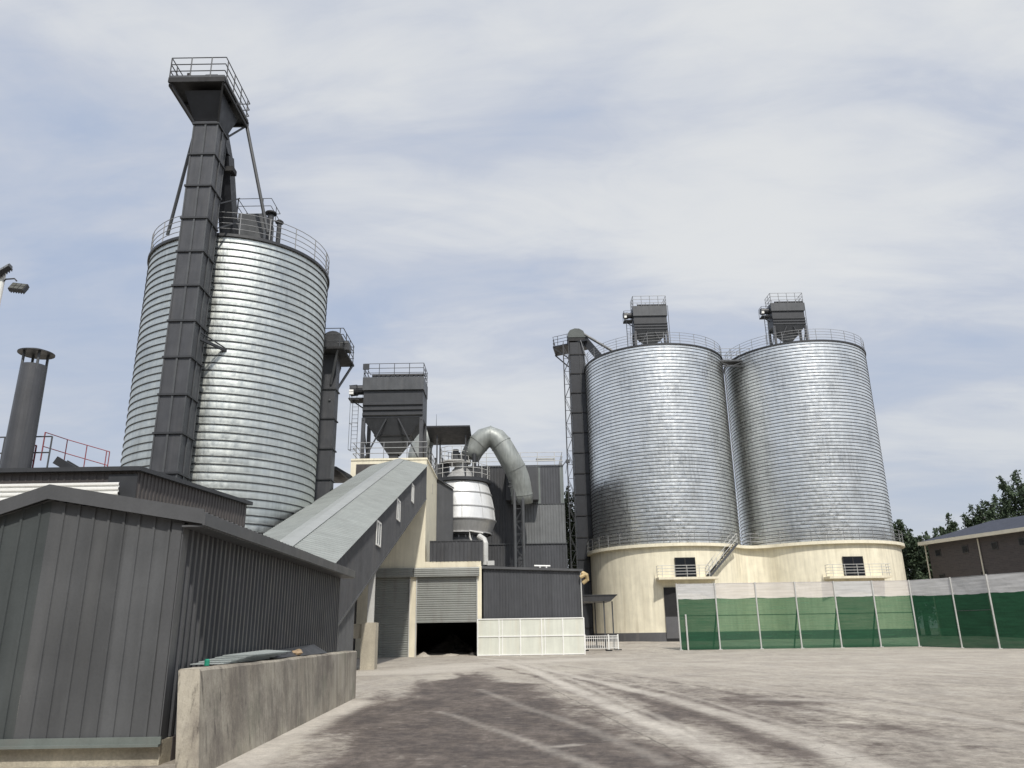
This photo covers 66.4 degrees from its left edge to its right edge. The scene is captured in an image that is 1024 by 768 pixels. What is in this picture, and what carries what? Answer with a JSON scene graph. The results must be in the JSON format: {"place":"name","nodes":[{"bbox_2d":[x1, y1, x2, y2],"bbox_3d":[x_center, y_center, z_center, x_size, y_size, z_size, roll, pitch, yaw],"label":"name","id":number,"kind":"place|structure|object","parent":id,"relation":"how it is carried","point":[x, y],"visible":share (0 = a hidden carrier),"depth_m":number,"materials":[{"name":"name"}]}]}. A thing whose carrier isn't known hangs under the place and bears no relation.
{"place":"outdoors","nodes":[
{"label":"outdoors","id":0,"kind":"place"},
{"bbox_2d":[0,466,252,652],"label":"shed","id":1,"kind":"structure","parent":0,"point":[140,482],"depth_m":25.38,"materials":[{"name":"metal"}]},
{"bbox_2d":[0,348,54,467],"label":"exhaust stack","id":2,"kind":"object","parent":1,"relation":"on","point":[19,444],"visible":0.84,"depth_m":29.16,"materials":[{"name":"grey paint"}]},
{"bbox_2d":[0,432,109,467],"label":"roof landing","id":3,"kind":"object","parent":1,"relation":"on","point":[59,462],"visible":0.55,"depth_m":29.88,"materials":[{"name":"metal"}]},
{"bbox_2d":[0,0,1023,565],"label":"sky","id":4,"kind":"structure","parent":0,"point":[481,184],"materials":[{"name":"white"}]},
{"bbox_2d":[14,641,1023,767],"bbox_3d":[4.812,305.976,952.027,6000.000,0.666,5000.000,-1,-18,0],"label":"yard ground","id":5,"kind":"structure","parent":0,"point":[639,704],"depth_m":15.26,"materials":[{"name":"concrete"}]},
{"bbox_2d":[0,263,29,303],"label":"light pole","id":6,"kind":"object","parent":5,"relation":"on","point":[18,288],"visible":1,"depth_m":14.21,"materials":[{"name":"grey metal"}]},
{"bbox_2d":[0,484,354,767],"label":"metal shed","id":7,"kind":"structure","parent":5,"relation":"on","point":[125,609],"depth_m":10.54,"materials":[{"name":"metal"}]},
{"bbox_2d":[149,57,268,480],"bbox_3d":[-17.051,-1.929,40.833,6.357,32.084,5.757,-1,-18,0],"label":"bucket elevator","id":8,"kind":"object","parent":5,"relation":"on","point":[210,104],"visible":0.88,"depth_m":41.23,"materials":[{"name":"grey paint"}]},
{"bbox_2d":[120,212,329,533],"bbox_3d":[-16.587,3.510,45.160,10.640,24.351,10.640,-1,-18,0],"label":"steel silo","id":9,"kind":"object","parent":5,"relation":"on","point":[256,434],"visible":0.48,"depth_m":42.46,"materials":[{"name":"paint"}]},
{"bbox_2d":[237,198,283,242],"bbox_3d":[-14.852,-9.207,46.698,2.945,3.558,2.452,-1,-18,0],"label":"roof filter","id":10,"kind":"object","parent":9,"relation":"on","point":[271,214],"visible":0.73,"depth_m":46.08,"materials":[{"name":"grey metal"}]},
{"bbox_2d":[175,651,356,767],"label":"concrete wall","id":11,"kind":"structure","parent":5,"relation":"on","point":[227,712],"depth_m":11.26,"materials":[{"name":"grey concrete"}]},
{"bbox_2d":[204,659,209,665],"bbox_3d":[-4.141,3.779,10.624,0.075,0.085,0.075,-1,-18,0],"label":"green cap","id":12,"kind":"object","parent":11,"relation":"on","point":[206,662],"visible":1,"depth_m":10.60,"materials":[{"name":"green plastic"}]},
{"bbox_2d":[190,650,290,664],"bbox_3d":[-4.163,4.277,12.302,0.520,0.140,3.300,-1,-18,0],"label":"sheet stack","id":13,"kind":"object","parent":11,"relation":"on","point":[246,656],"visible":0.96,"depth_m":11.82,"materials":[{"name":"grey metal"}]},
{"bbox_2d":[254,644,326,660],"bbox_3d":[-4.252,5.285,15.445,0.370,0.240,4.200,-1,-18,0],"label":"steel sheet","id":14,"kind":"object","parent":11,"relation":"on","point":[312,649],"visible":0.5,"depth_m":15.79,"materials":[{"name":"paint"}]},
{"bbox_2d":[292,649,302,654],"bbox_3d":[-4.143,5.199,15.167,0.243,0.119,0.514,-1,-18,0],"label":"stone","id":15,"kind":"object","parent":11,"relation":"on","point":[298,652],"visible":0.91,"depth_m":14.98,"materials":[{"name":"beige stone"}]},
{"bbox_2d":[314,328,353,500],"bbox_3d":[-12.130,6.737,50.142,3.030,21.110,3.700,-1,-18,0],"label":"bucket elevator","id":16,"kind":"object","parent":5,"relation":"on","point":[337,347],"visible":0.56,"depth_m":51.16,"materials":[{"name":"grey paint"}]},
{"bbox_2d":[263,458,427,651],"bbox_3d":[-9.055,8.054,44.691,4.654,15.186,33.978,-1,-18,0],"label":"conveyor gallery","id":17,"kind":"object","parent":5,"relation":"on","point":[359,523],"visible":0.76,"depth_m":39.17,"materials":[{"name":"grey metal"}]},
{"bbox_2d":[376,520,381,547],"bbox_3d":[-6.830,7.666,40.042,0.060,1.250,1.324,-1,-18,0],"label":"window","id":18,"kind":"structure","parent":17,"relation":"in","point":[379,525],"depth_m":39.98,"materials":[{"name":"white glass"}]},
{"bbox_2d":[397,498,400,521],"bbox_3d":[-6.831,7.595,47.059,0.060,1.250,1.343,-1,-18,0],"label":"window","id":19,"kind":"structure","parent":17,"relation":"in","point":[398,501],"depth_m":47.04,"materials":[{"name":"white paint"}]},
{"bbox_2d":[411,483,413,503],"bbox_3d":[-6.832,7.528,53.820,0.060,1.250,1.139,-1,-18,0],"label":"window","id":20,"kind":"structure","parent":17,"relation":"in","point":[412,499],"depth_m":53.68,"materials":[{"name":"white paint"}]},
{"bbox_2d":[334,466,356,650],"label":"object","id":21,"kind":"object","parent":5,"relation":"on","point":[341,476],"visible":0.07,"depth_m":58.60,"materials":[{"name":"metal"}]},
{"bbox_2d":[353,573,378,669],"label":"support pillar","id":22,"kind":"structure","parent":5,"relation":"on","point":[367,633],"depth_m":37.71,"materials":[{"name":"concrete"}]},
{"bbox_2d":[350,441,483,657],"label":"mill building","id":23,"kind":"structure","parent":5,"relation":"on","point":[429,584],"depth_m":60.31,"materials":[{"name":"paint"}]},
{"bbox_2d":[348,363,427,458],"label":"bag filter","id":24,"kind":"object","parent":23,"relation":"on","point":[394,408],"visible":0.92,"depth_m":66.24,"materials":[{"name":"metal"}]},
{"bbox_2d":[408,432,433,463],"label":"duct elbow","id":25,"kind":"object","parent":23,"relation":"on","point":[414,443],"visible":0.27,"depth_m":78.00,"materials":[{"name":"silver metal"}]},
{"bbox_2d":[427,425,496,565],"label":"mill vessel","id":26,"kind":"object","parent":23,"relation":"on","point":[473,512],"visible":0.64,"depth_m":73.33,"materials":[{"name":"grey metal"}]},
{"bbox_2d":[462,425,532,504],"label":"gas duct","id":27,"kind":"object","parent":26,"relation":"attached to","point":[482,441],"visible":0.97,"depth_m":75.80,"materials":[{"name":"silver metal"}]},
{"bbox_2d":[416,652,429,656],"bbox_3d":[-6.633,20.425,59.112,1.281,0.406,1.030,-1,-18,0],"label":"rubble heap","id":28,"kind":"object","parent":5,"relation":"on","point":[423,654],"visible":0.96,"depth_m":58.84,"materials":[{"name":"beige sand"}]},
{"bbox_2d":[425,633,476,652],"bbox_3d":[-4.835,21.600,65.080,5.386,1.753,5.186,-1,-18,0],"label":"material heap","id":29,"kind":"object","parent":5,"relation":"on","point":[451,643],"visible":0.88,"depth_m":63.75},
{"bbox_2d":[440,653,463,655],"bbox_3d":[-4.706,20.606,59.493,2.789,0.235,1.300,-1,-18,0],"label":"rubble heap","id":30,"kind":"object","parent":5,"relation":"on","point":[450,654],"visible":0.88,"depth_m":59.23,"materials":[{"name":"beige gravel"}]},
{"bbox_2d":[508,481,525,566],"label":"duct tower","id":31,"kind":"structure","parent":5,"relation":"on","point":[515,526],"depth_m":74.48,"materials":[{"name":"grey metal"}]},
{"bbox_2d":[468,452,569,568],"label":"clad building","id":32,"kind":"structure","parent":5,"relation":"on","point":[545,535],"depth_m":78.46,"materials":[{"name":"grey metal"}]},
{"bbox_2d":[477,617,585,655],"bbox_3d":[1.428,18.916,58.591,8.060,2.660,0.150,-1,-18,0],"label":"panel hoarding","id":33,"kind":"object","parent":5,"relation":"on","point":[531,636],"visible":0.94,"depth_m":58.54,"materials":[{"name":"white paint"}]},
{"bbox_2d":[482,566,588,655],"bbox_3d":[1.866,18.275,63.005,8.236,6.560,8.030,-1,-18,0],"label":"grey annex","id":34,"kind":"object","parent":5,"relation":"on","point":[519,592],"visible":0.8,"depth_m":59.96,"materials":[{"name":"grey metal"}]},
{"bbox_2d":[477,534,494,565],"bbox_3d":[-2.105,13.200,62.469,1.607,2.569,0.751,-9,-19,24],"label":"vent pipe","id":35,"kind":"object","parent":34,"relation":"on","point":[485,541],"visible":0.76,"depth_m":62.12,"materials":[{"name":"white metal"}]},
{"bbox_2d":[534,565,549,567],"bbox_3d":[2.353,14.194,60.859,1.254,0.250,0.200,-1,-18,0],"label":"white tube","id":36,"kind":"object","parent":34,"relation":"on","point":[540,566],"visible":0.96,"depth_m":60.82,"materials":[{"name":"paint"}]},
{"bbox_2d":[564,485,576,568],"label":"lattice tower","id":37,"kind":"structure","parent":5,"relation":"on","point":[572,522],"depth_m":94.65,"materials":[{"name":"grey metal"}]},
{"bbox_2d":[553,328,611,640],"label":"bucket elevator","id":38,"kind":"object","parent":5,"relation":"on","point":[576,345],"visible":0.8,"depth_m":89.88,"materials":[{"name":"black metal"}]},
{"bbox_2d":[582,594,616,649],"bbox_3d":[7.195,20.106,65.977,3.078,4.332,4.300,-1,-18,0],"label":"entrance canopy","id":39,"kind":"object","parent":5,"relation":"on","point":[603,599],"visible":0.83,"depth_m":64.60,"materials":[{"name":"metal"}]},
{"bbox_2d":[585,634,621,650],"bbox_3d":[7.211,20.720,62.683,3.190,1.250,1.260,-1,-18,0],"label":"steel barrier","id":40,"kind":"object","parent":5,"relation":"on","point":[608,638],"visible":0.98,"depth_m":62.51,"materials":[{"name":"white metal"}]},
{"bbox_2d":[587,527,908,641],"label":"silo base","id":41,"kind":"object","parent":5,"relation":"on","point":[640,580],"visible":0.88,"depth_m":77.68,"materials":[{"name":"beige paint"}]},
{"bbox_2d":[584,332,740,549],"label":"steel silo","id":42,"kind":"object","parent":41,"relation":"on","point":[660,455],"visible":0.97,"depth_m":82.46,"materials":[{"name":"paint"}]},
{"bbox_2d":[623,296,670,345],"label":"bag filter","id":43,"kind":"object","parent":42,"relation":"on","point":[649,319],"visible":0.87,"depth_m":89.10,"materials":[{"name":"metal"}]},
{"bbox_2d":[718,348,748,366],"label":"roof bridge","id":44,"kind":"structure","parent":42,"relation":"on","point":[729,363],"depth_m":88.84,"materials":[{"name":"grey metal"}]},
{"bbox_2d":[663,587,679,641],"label":"door","id":45,"kind":"structure","parent":41,"relation":"in","point":[670,601],"depth_m":75.82,"materials":[{"name":"grey metal"}]},
{"bbox_2d":[665,617,678,638],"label":"door leaf","id":46,"kind":"structure","parent":41,"relation":"in","point":[672,628],"depth_m":75.10,"materials":[{"name":"grey paint"}]},
{"bbox_2d":[674,557,696,576],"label":"window","id":47,"kind":"structure","parent":41,"relation":"in","point":[682,571],"depth_m":76.77,"materials":[{"name":"grey glass"}]},
{"bbox_2d":[723,329,894,545],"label":"steel silo","id":48,"kind":"object","parent":41,"relation":"on","point":[806,448],"visible":0.95,"depth_m":82.71,"materials":[{"name":"paint"}]},
{"bbox_2d":[758,293,808,344],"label":"bag filter","id":49,"kind":"object","parent":48,"relation":"on","point":[783,316],"visible":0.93,"depth_m":89.19,"materials":[{"name":"metal"}]},
{"bbox_2d":[842,556,865,575],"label":"window","id":50,"kind":"structure","parent":41,"relation":"in","point":[851,569],"depth_m":76.72,"materials":[{"name":"grey glass"}]},
{"bbox_2d":[675,572,1023,649],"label":"wind screen","id":51,"kind":"object","parent":5,"relation":"on","point":[982,611],"visible":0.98,"depth_m":61.82,"materials":[{"name":"fabric"}]},
{"bbox_2d":[893,519,914,594],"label":"tree","id":52,"kind":"object","parent":5,"relation":"on","point":[900,525],"visible":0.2,"depth_m":96.01,"materials":[{"name":"green plant"}]},
{"bbox_2d":[902,533,926,591],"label":"tree","id":53,"kind":"object","parent":5,"relation":"on","point":[910,559],"visible":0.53,"depth_m":93.61,"materials":[{"name":"green plant"}]},
{"bbox_2d":[914,531,932,579],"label":"tree","id":54,"kind":"object","parent":5,"relation":"on","point":[922,554],"visible":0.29,"depth_m":91.46,"materials":[{"name":"green plant"}]},
{"bbox_2d":[930,527,941,538],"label":"tree","id":55,"kind":"object","parent":5,"relation":"on","point":[935,532],"visible":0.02,"depth_m":93.74,"materials":[{"name":"green plant"}]},
{"bbox_2d":[938,512,965,534],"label":"tree","id":56,"kind":"object","parent":5,"relation":"on","point":[952,526],"visible":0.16,"depth_m":96.03,"materials":[{"name":"green plant"}]},
{"bbox_2d":[917,515,1023,578],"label":"brown house","id":57,"kind":"structure","parent":5,"relation":"on","point":[993,547],"depth_m":77.08,"materials":[{"name":"brick"}]},
{"bbox_2d":[935,549,940,556],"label":"window","id":58,"kind":"structure","parent":57,"relation":"in","point":[937,552],"depth_m":81.32,"materials":[{"name":"glass"}]},
{"bbox_2d":[961,545,968,552],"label":"window","id":59,"kind":"structure","parent":57,"relation":"in","point":[964,548],"depth_m":78.21,"materials":[{"name":"glass"}]},
{"bbox_2d":[990,542,997,549],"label":"window","id":60,"kind":"structure","parent":57,"relation":"in","point":[994,545],"depth_m":75.14,"materials":[{"name":"glass"}]},
{"bbox_2d":[1018,537,1023,545],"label":"window","id":61,"kind":"structure","parent":57,"relation":"in","point":[1020,540],"depth_m":72.50,"materials":[{"name":"glass"}]},
{"bbox_2d":[959,504,981,527],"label":"tree","id":62,"kind":"object","parent":5,"relation":"on","point":[967,521],"visible":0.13,"depth_m":96.32,"materials":[{"name":"green plant"}]},
{"bbox_2d":[972,500,999,525],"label":"tree","id":63,"kind":"object","parent":5,"relation":"on","point":[978,518],"visible":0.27,"depth_m":94.12,"materials":[{"name":"green plant"}]},
{"bbox_2d":[982,494,1016,519],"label":"tree","id":64,"kind":"object","parent":5,"relation":"on","point":[1005,509],"visible":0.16,"depth_m":95.15,"materials":[{"name":"green plant"}]},
{"bbox_2d":[991,469,1023,516],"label":"tree","id":65,"kind":"object","parent":5,"relation":"on","point":[1006,489],"visible":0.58,"depth_m":97.00,"materials":[{"name":"green plant"}]}
]}

